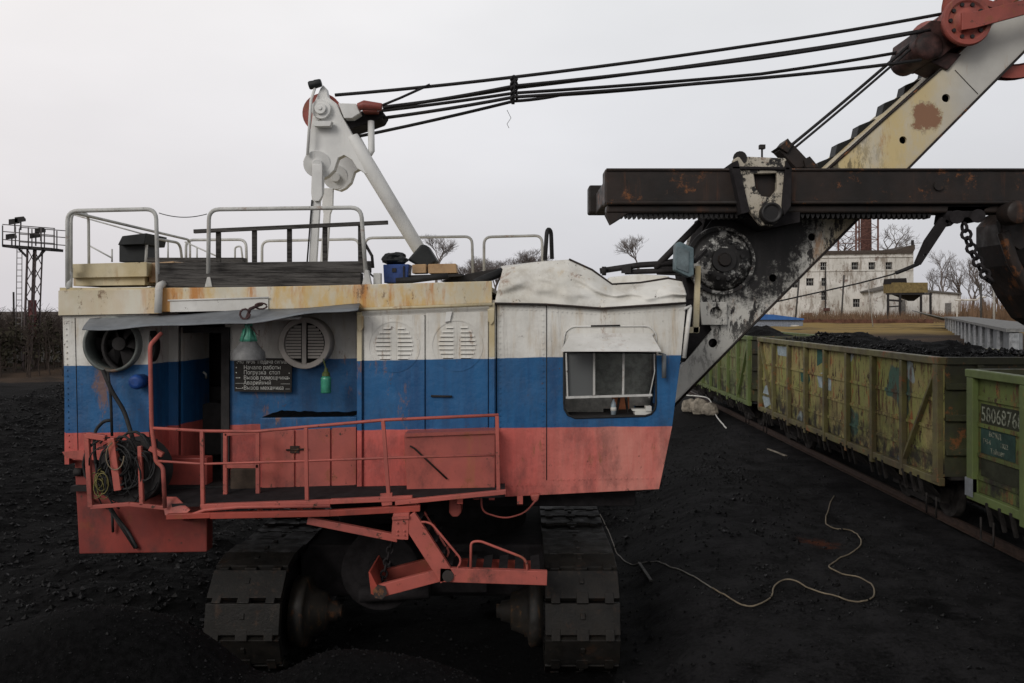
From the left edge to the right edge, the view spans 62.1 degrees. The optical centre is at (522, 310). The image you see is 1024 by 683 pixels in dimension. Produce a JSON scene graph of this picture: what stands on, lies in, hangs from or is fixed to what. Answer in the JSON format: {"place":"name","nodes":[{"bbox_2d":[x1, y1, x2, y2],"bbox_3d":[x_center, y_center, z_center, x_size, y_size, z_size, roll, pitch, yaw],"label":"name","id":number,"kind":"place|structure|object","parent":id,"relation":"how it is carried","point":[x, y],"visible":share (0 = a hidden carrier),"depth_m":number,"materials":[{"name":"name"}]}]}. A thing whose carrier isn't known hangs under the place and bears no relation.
{"place":"outdoors","nodes":[
{"label":"outdoors","id":0,"kind":"place"},
{"bbox_2d":[470,268,502,281],"bbox_3d":[-0.489,-0.445,11.470,0.530,0.290,0.169,0,0,-38],"label":"rubber pipe","id":1,"kind":"object","parent":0,"point":[493,275],"visible":0.82,"depth_m":11.47,"materials":[{"name":"black rubber"}]},
{"bbox_2d":[0,312,1023,682],"bbox_3d":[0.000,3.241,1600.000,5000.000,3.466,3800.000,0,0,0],"label":"ground","id":2,"kind":"structure","parent":0,"point":[922,648],"depth_m":13.02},
{"bbox_2d":[7,349,19,362],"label":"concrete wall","id":3,"kind":"structure","parent":2,"relation":"on","point":[12,358],"depth_m":66.00,"materials":[{"name":"grey concrete"}]},
{"bbox_2d":[13,292,14,317],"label":"radio mast","id":4,"kind":"object","parent":2,"relation":"on","point":[14,302],"visible":0.23,"depth_m":109.98,"materials":[{"name":"metal"}]},
{"bbox_2d":[0,303,63,377],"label":"scrub wood","id":5,"kind":"object","parent":2,"relation":"on","point":[58,323],"visible":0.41,"depth_m":57.58,"materials":[{"name":"brown plant"}]},
{"bbox_2d":[2,216,64,368],"bbox_3d":[-34.696,-0.437,60.604,3.751,12.472,2.081,0,0,0],"label":"lighting mast","id":6,"kind":"object","parent":2,"relation":"on","point":[32,302],"visible":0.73,"depth_m":59.98,"materials":[{"name":"metal"}]},
{"bbox_2d":[41,345,63,361],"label":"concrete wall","id":7,"kind":"structure","parent":2,"relation":"on","point":[52,356],"depth_m":66.00,"materials":[{"name":"grey concrete"}]},
{"bbox_2d":[422,235,458,282],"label":"bare tree","id":8,"kind":"object","parent":2,"relation":"on","point":[448,248],"visible":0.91,"depth_m":105.34,"materials":[{"name":"grey plant"}]},
{"bbox_2d":[458,258,482,274],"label":"bare tree","id":9,"kind":"object","parent":2,"relation":"on","point":[468,270],"visible":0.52,"depth_m":124.93,"materials":[{"name":"grey plant"}]},
{"bbox_2d":[466,256,495,272],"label":"bare tree","id":10,"kind":"object","parent":2,"relation":"on","point":[478,260],"visible":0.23,"depth_m":128.07,"materials":[{"name":"grey plant"}]},
{"bbox_2d":[478,259,510,289],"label":"bare tree","id":11,"kind":"object","parent":2,"relation":"on","point":[496,264],"visible":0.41,"depth_m":120.30,"materials":[{"name":"grey plant"}]},
{"bbox_2d":[0,384,1023,682],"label":"coal lumps","id":12,"kind":"object","parent":2,"relation":"on","point":[312,652],"visible":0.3,"depth_m":13.95,"materials":[{"name":"black stone"}]},
{"bbox_2d":[500,251,529,265],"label":"bare tree","id":13,"kind":"object","parent":2,"relation":"on","point":[516,262],"visible":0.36,"depth_m":125.18,"materials":[{"name":"grey plant"}]},
{"bbox_2d":[516,247,540,263],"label":"bare tree","id":14,"kind":"object","parent":2,"relation":"on","point":[525,256],"visible":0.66,"depth_m":123.91,"materials":[{"name":"grey plant"}]},
{"bbox_2d":[58,0,1023,672],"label":"excavator","id":15,"kind":"object","parent":2,"relation":"on","point":[460,438],"visible":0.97,"depth_m":11.40,"materials":[{"name":"paint"}]},
{"bbox_2d":[73,262,155,287],"bbox_3d":[-5.657,-0.506,12.050,1.052,0.325,0.900,0,0,0],"label":"roof bin","id":16,"kind":"object","parent":15,"relation":"on","point":[131,274],"visible":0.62,"depth_m":11.60,"materials":[{"name":"beige metal"}]},
{"bbox_2d":[147,258,246,262],"bbox_3d":[-4.825,-0.726,12.600,1.408,0.120,0.200,0,0,0],"label":"plank","id":17,"kind":"object","parent":16,"relation":"on","point":[188,260],"visible":0.53,"depth_m":12.50,"materials":[{"name":"grey wood"}]},
{"bbox_2d":[118,233,166,262],"bbox_3d":[-5.889,-0.744,13.225,0.579,0.868,0.750,0,0,0],"label":"roof ventilator","id":18,"kind":"object","parent":15,"relation":"on","point":[131,248],"visible":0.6,"depth_m":13.00,"materials":[{"name":"black metal"}]},
{"bbox_2d":[149,261,181,282],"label":"timber block","id":19,"kind":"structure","parent":15,"relation":"on","point":[152,279],"depth_m":11.75,"materials":[{"name":"brown wood"}]},
{"bbox_2d":[181,326,208,454],"bbox_3d":[-4.737,1.280,12.408,0.112,2.100,0.761,0,0,9],"label":"entrance door","id":20,"kind":"structure","parent":15,"relation":"in","point":[194,346],"depth_m":12.35,"materials":[{"name":"paint"}]},
{"bbox_2d":[231,302,267,360],"bbox_3d":[-3.519,0.257,10.900,0.430,0.742,0.427,0,0,0],"label":"hanging lamp","id":21,"kind":"object","parent":15,"relation":"hanging from","point":[248,348],"visible":0.97,"depth_m":10.81,"materials":[{"name":"grey metal"}]},
{"bbox_2d":[158,273,362,287],"bbox_3d":[-3.513,-0.403,11.420,2.701,0.213,0.200,0,0,0],"label":"plank","id":22,"kind":"object","parent":15,"relation":"on","point":[243,280],"visible":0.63,"depth_m":11.32,"materials":[{"name":"grey wood"}]},
{"bbox_2d":[155,261,371,273],"bbox_3d":[-3.543,-0.589,11.650,2.893,0.177,0.250,0,0,0],"label":"plank","id":23,"kind":"object","parent":22,"relation":"on","point":[278,267],"visible":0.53,"depth_m":11.53,"materials":[{"name":"grey wood"}]},
{"bbox_2d":[193,220,387,261],"bbox_3d":[-3.221,-0.935,11.900,2.695,0.641,0.250,0,0,0],"label":"ladder","id":24,"kind":"object","parent":15,"relation":"on","point":[289,228],"visible":0.52,"depth_m":11.81,"materials":[{"name":"black metal"}]},
{"bbox_2d":[262,427,355,487],"bbox_3d":[-2.850,2.024,11.330,1.252,0.959,0.020,0,0,0],"label":"locker door","id":25,"kind":"structure","parent":15,"relation":"in","point":[275,444],"depth_m":11.32,"materials":[{"name":"red paint"}]},
{"bbox_2d":[320,359,331,392],"bbox_3d":[-2.720,0.838,11.669,0.146,0.544,0.503,0,0,-18],"label":"green plastic bottle","id":26,"kind":"object","parent":15,"relation":"hanging from","point":[326,383],"visible":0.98,"depth_m":11.45,"materials":[{"name":"green plastic"}]},
{"bbox_2d":[364,315,424,485],"bbox_3d":[-1.706,1.276,11.272,0.802,2.458,0.046,0,0,0],"label":"louvred door","id":27,"kind":"structure","parent":15,"relation":"in","point":[394,345],"depth_m":11.26,"materials":[{"name":"paint"}]},
{"bbox_2d":[395,273,447,283],"bbox_3d":[-1.378,-0.444,11.600,0.716,0.154,0.090,0,0,0],"label":"hose length","id":28,"kind":"object","parent":15,"relation":"on","point":[430,277],"visible":0.92,"depth_m":11.56,"materials":[{"name":"rubber"}]},
{"bbox_2d":[409,274,462,278],"bbox_3d":[-1.388,-0.455,12.050,1.083,0.131,0.500,0,0,0],"label":"roof plate","id":29,"kind":"object","parent":15,"relation":"on","point":[454,275],"visible":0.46,"depth_m":11.80,"materials":[{"name":"metal"}]},
{"bbox_2d":[383,264,411,283],"bbox_3d":[-1.748,-0.516,11.865,0.356,0.261,0.370,0,0,0],"label":"crate","id":30,"kind":"object","parent":29,"relation":"on","point":[392,272],"visible":0.81,"depth_m":11.70,"materials":[{"name":"blue plastic"}]},
{"bbox_2d":[381,252,408,263],"bbox_3d":[-1.801,-0.727,11.889,0.348,0.198,0.313,0,0,-31],"label":"rag heap","id":31,"kind":"object","parent":30,"relation":"on","point":[395,258],"visible":0.9,"depth_m":11.79,"materials":[{"name":"black fabric"}]},
{"bbox_2d":[412,264,427,273],"bbox_3d":[-1.438,-0.584,11.900,0.194,0.130,0.300,0,0,0],"label":"board","id":32,"kind":"object","parent":29,"relation":"on","point":[419,268],"visible":0.95,"depth_m":11.75,"materials":[{"name":"brown wood"}]},
{"bbox_2d":[408,245,438,264],"bbox_3d":[-1.425,-0.781,12.200,0.398,0.320,0.400,0,0,0],"label":"rubber cover","id":33,"kind":"object","parent":32,"relation":"on","point":[423,254],"visible":0.81,"depth_m":12.00,"materials":[{"name":"black rubber"}]},
{"bbox_2d":[428,264,457,273],"bbox_3d":[-1.116,-0.589,11.930,0.401,0.138,0.300,0,0,0],"label":"board","id":34,"kind":"object","parent":29,"relation":"on","point":[442,268],"visible":0.89,"depth_m":11.78,"materials":[{"name":"brown wood"}]},
{"bbox_2d":[426,312,487,428],"bbox_3d":[-0.875,1.243,11.272,0.822,2.472,0.046,0,0,0],"label":"louvred door","id":35,"kind":"structure","parent":15,"relation":"in","point":[457,348],"depth_m":11.26,"materials":[{"name":"paint"}]},
{"bbox_2d":[442,268,498,281],"bbox_3d":[-0.747,-0.494,12.200,0.844,0.225,0.400,0,0,0],"label":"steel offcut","id":36,"kind":"object","parent":15,"relation":"on","point":[467,277],"visible":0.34,"depth_m":12.00,"materials":[{"name":"black metal"}]},
{"bbox_2d":[611,399,615,414],"bbox_3d":[1.219,1.289,11.450,0.080,0.210,0.080,0,0,0],"label":"bottle","id":37,"kind":"object","parent":15,"relation":"on","point":[613,407],"visible":1,"depth_m":11.42,"materials":[{"name":"plastic"}]},
{"bbox_2d":[612,397,628,408],"bbox_3d":[1.400,1.345,12.200,0.230,0.250,0.200,0,0,0],"label":"orange box","id":38,"kind":"object","parent":15,"relation":"in","point":[622,403],"visible":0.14,"depth_m":12.10,"materials":[{"name":"orange cardboard"}]},
{"bbox_2d":[631,405,651,414],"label":"papers","id":39,"kind":"object","parent":15,"relation":"on","point":[646,409],"visible":0.91,"depth_m":11.40,"materials":[{"name":"white paper"}]},
{"bbox_2d":[614,236,648,268],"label":"bare tree","id":40,"kind":"object","parent":2,"relation":"on","point":[629,247],"visible":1,"depth_m":109.76,"materials":[{"name":"grey plant"}]},
{"bbox_2d":[638,562,651,581],"bbox_3d":[2.161,4.620,15.088,0.050,0.130,1.367,0,0,-1],"label":"stick","id":41,"kind":"object","parent":2,"relation":"on","point":[645,572],"visible":1,"depth_m":14.98,"materials":[{"name":"grey wood"}]},
{"bbox_2d":[600,514,710,587],"bbox_3d":[2.154,4.604,16.576,0.443,0.733,7.222,0,0,-9],"label":"ground cable","id":42,"kind":"object","parent":2,"relation":"on","point":[654,561],"visible":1,"depth_m":15.15,"materials":[{"name":"grey rubber"}]},
{"bbox_2d":[681,398,693,411],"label":"rock","id":43,"kind":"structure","parent":2,"relation":"on","point":[686,405],"depth_m":37.29,"materials":[{"name":"beige stone"}]},
{"bbox_2d":[690,398,707,413],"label":"rock","id":44,"kind":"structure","parent":2,"relation":"on","point":[696,405],"depth_m":36.70,"materials":[{"name":"beige stone"}]},
{"bbox_2d":[686,395,726,427],"bbox_3d":[7.661,4.019,34.982,1.225,0.834,7.082,0,0,0],"label":"white hose","id":45,"kind":"object","parent":2,"relation":"on","point":[711,402],"visible":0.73,"depth_m":37.39,"materials":[{"name":"white rubber"}]},
{"bbox_2d":[701,402,718,415],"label":"rock","id":46,"kind":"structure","parent":2,"relation":"on","point":[709,409],"depth_m":36.10,"materials":[{"name":"beige stone"}]},
{"bbox_2d":[767,448,786,455],"bbox_3d":[7.712,4.293,25.831,0.070,0.047,1.388,0,0,-6],"label":"splinter","id":47,"kind":"object","parent":2,"relation":"on","point":[776,452],"visible":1,"depth_m":25.82,"materials":[{"name":"wood"}]},
{"bbox_2d":[754,314,803,326],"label":"blue roofed shed","id":48,"kind":"structure","parent":2,"relation":"on","point":[774,320],"depth_m":100.00,"materials":[{"name":"metal"}]},
{"bbox_2d":[711,496,874,606],"bbox_3d":[5.888,4.278,15.741,2.161,0.201,8.695,0,0,32],"label":"ground cable","id":49,"kind":"object","parent":2,"relation":"on","point":[809,587],"visible":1,"depth_m":13.07,"materials":[{"name":"grey rubber"}]},
{"bbox_2d":[795,280,799,316],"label":"pole","id":50,"kind":"object","parent":2,"relation":"on","point":[797,298],"visible":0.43,"depth_m":124.90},
{"bbox_2d":[766,240,914,317],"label":"factory building","id":51,"kind":"structure","parent":2,"relation":"on","point":[828,270],"depth_m":150.00,"materials":[{"name":"paint"}]},
{"bbox_2d":[806,278,812,285],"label":"window","id":52,"kind":"structure","parent":51,"relation":"in","point":[809,281],"depth_m":150.41,"materials":[{"name":"glass"}]},
{"bbox_2d":[820,262,825,269],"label":"window","id":53,"kind":"structure","parent":51,"relation":"in","point":[822,264],"depth_m":150.30,"materials":[{"name":"glass"}]},
{"bbox_2d":[821,278,824,285],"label":"window","id":54,"kind":"structure","parent":51,"relation":"in","point":[822,279],"depth_m":150.41,"materials":[{"name":"glass"}]},
{"bbox_2d":[821,292,824,299],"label":"window","id":55,"kind":"structure","parent":51,"relation":"in","point":[822,293],"depth_m":150.41,"materials":[{"name":"glass"}]},
{"bbox_2d":[852,262,857,269],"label":"window","id":56,"kind":"structure","parent":51,"relation":"in","point":[854,264],"depth_m":150.41,"materials":[{"name":"glass"}]},
{"bbox_2d":[853,299,858,306],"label":"window","id":57,"kind":"structure","parent":51,"relation":"in","point":[855,301],"depth_m":150.41,"materials":[{"name":"glass"}]},
{"bbox_2d":[869,262,874,268],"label":"window","id":58,"kind":"structure","parent":51,"relation":"in","point":[871,264],"depth_m":150.41,"materials":[{"name":"glass"}]},
{"bbox_2d":[886,262,890,268],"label":"window","id":59,"kind":"structure","parent":51,"relation":"in","point":[888,264],"depth_m":150.41,"materials":[{"name":"glass"}]},
{"bbox_2d":[841,275,844,317],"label":"pole","id":60,"kind":"object","parent":2,"relation":"on","point":[842,295],"visible":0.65,"depth_m":129.90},
{"bbox_2d":[715,392,985,507],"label":"rail","id":61,"kind":"object","parent":2,"relation":"on","point":[976,503],"depth_m":19.23,"materials":[{"name":"brown metal"}]},
{"bbox_2d":[688,391,1023,561],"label":"rail","id":62,"kind":"object","parent":2,"relation":"on","point":[1010,549],"depth_m":19.85,"materials":[{"name":"metal"}]},
{"bbox_2d":[693,332,819,425],"bbox_3d":[9.450,2.532,36.050,3.170,3.304,13.740,0,0,0],"label":"coal wagon","id":63,"kind":"object","parent":62,"relation":"on","point":[731,375],"visible":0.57,"depth_m":31.35,"materials":[{"name":"paint"}]},
{"bbox_2d":[745,325,792,335],"bbox_3d":[9.450,0.885,36.050,2.800,0.648,12.220,0,0,0],"label":"coal load","id":64,"kind":"object","parent":63,"relation":"in","point":[765,330],"visible":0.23,"depth_m":32.55},
{"bbox_2d":[757,337,1023,517],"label":"coal wagon","id":65,"kind":"object","parent":62,"relation":"on","point":[908,411],"visible":0.84,"depth_m":18.91,"materials":[{"name":"yellow paint"}]},
{"bbox_2d":[809,332,1018,356],"bbox_3d":[9.450,0.902,22.375,2.800,0.620,12.170,0,0,0],"label":"coal load","id":66,"kind":"object","parent":65,"relation":"in","point":[950,345],"visible":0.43,"depth_m":19.67},
{"bbox_2d":[785,331,1023,356],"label":"coal crumbs","id":67,"kind":"object","parent":66,"relation":"on","point":[972,352],"visible":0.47,"depth_m":19.25,"materials":[{"name":"black stone"}]},
{"bbox_2d":[965,369,1023,546],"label":"coal wagon","id":68,"kind":"object","parent":62,"relation":"on","point":[995,433],"visible":1,"depth_m":14.34,"materials":[{"name":"green paint"}]},
{"bbox_2d":[834,230,880,250],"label":"bare tree","id":69,"kind":"object","parent":2,"relation":"on","point":[849,241],"visible":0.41,"depth_m":175.19,"materials":[{"name":"grey plant"}]},
{"bbox_2d":[837,219,878,250],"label":"brick chimney","id":70,"kind":"object","parent":2,"relation":"on","point":[864,239],"visible":0.19,"depth_m":164.08,"materials":[{"name":"red brick"}]},
{"bbox_2d":[804,319,932,322],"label":"rusty fence","id":71,"kind":"object","parent":2,"relation":"on","point":[868,321],"visible":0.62,"depth_m":118.00,"materials":[{"name":"brown metal"}]},
{"bbox_2d":[868,283,872,326],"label":"pole","id":72,"kind":"object","parent":2,"relation":"on","point":[870,304],"visible":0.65,"depth_m":97.95,"materials":[{"name":"concrete"}]},
{"bbox_2d":[876,224,922,249],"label":"bare tree","id":73,"kind":"object","parent":2,"relation":"on","point":[901,238],"visible":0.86,"depth_m":178.39,"materials":[{"name":"grey plant"}]},
{"bbox_2d":[799,295,1014,322],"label":"dry weeds","id":74,"kind":"object","parent":2,"relation":"on","point":[969,309],"visible":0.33,"depth_m":124.71,"materials":[{"name":"brown plant"}]},
{"bbox_2d":[883,278,931,319],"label":"loading bunker","id":75,"kind":"object","parent":2,"relation":"on","point":[901,288],"visible":0.88,"depth_m":135.00,"materials":[{"name":"yellow paint"}]},
{"bbox_2d":[860,286,961,316],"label":"annex","id":76,"kind":"object","parent":2,"relation":"on","point":[942,301],"visible":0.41,"depth_m":146.00,"materials":[{"name":"white paint"}]},
{"bbox_2d":[901,300,904,314],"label":"door","id":77,"kind":"structure","parent":76,"relation":"in","point":[903,301],"depth_m":145.89,"materials":[{"name":"grey metal"}]},
{"bbox_2d":[945,303,950,315],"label":"door","id":78,"kind":"structure","parent":76,"relation":"in","point":[947,305],"depth_m":145.89,"materials":[{"name":"grey metal"}]},
{"bbox_2d":[924,270,952,290],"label":"bare tree","id":79,"kind":"object","parent":2,"relation":"on","point":[930,278],"visible":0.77,"depth_m":162.80,"materials":[{"name":"grey plant"}]},
{"bbox_2d":[926,251,959,290],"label":"bare tree","id":80,"kind":"object","parent":2,"relation":"on","point":[941,272],"visible":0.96,"depth_m":160.21,"materials":[{"name":"grey plant"}]},
{"bbox_2d":[930,258,969,292],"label":"bare tree","id":81,"kind":"object","parent":2,"relation":"on","point":[957,285],"visible":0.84,"depth_m":163.23,"materials":[{"name":"grey plant"}]},
{"bbox_2d":[912,310,1023,349],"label":"fence","id":82,"kind":"object","parent":2,"relation":"on","point":[992,333],"visible":0.45,"depth_m":42.59,"materials":[{"name":"grey concrete"}]},
{"bbox_2d":[956,258,984,308],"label":"bare tree","id":83,"kind":"object","parent":2,"relation":"on","point":[970,263],"visible":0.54,"depth_m":161.99,"materials":[{"name":"grey plant"}]},
{"bbox_2d":[955,296,985,316],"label":"white pipe","id":84,"kind":"object","parent":2,"relation":"on","point":[956,300],"visible":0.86,"depth_m":109.91,"materials":[{"name":"white metal"}]},
{"bbox_2d":[952,262,992,304],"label":"bare tree","id":85,"kind":"object","parent":2,"relation":"on","point":[972,284],"visible":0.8,"depth_m":155.68,"materials":[{"name":"grey plant"}]},
{"bbox_2d":[980,283,981,317],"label":"pole","id":86,"kind":"object","parent":2,"relation":"on","point":[980,300],"visible":0.78,"depth_m":104.91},
{"bbox_2d":[977,281,998,303],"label":"bare tree","id":87,"kind":"object","parent":2,"relation":"on","point":[987,289],"visible":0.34,"depth_m":158.05,"materials":[{"name":"grey plant"}]},
{"bbox_2d":[993,291,994,318],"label":"pole","id":88,"kind":"object","parent":2,"relation":"on","point":[993,305],"visible":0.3,"depth_m":99.93,"materials":[{"name":"concrete"}]},
{"bbox_2d":[0,0,1023,311],"label":"sky","id":89,"kind":"structure","parent":0,"point":[180,108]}
]}

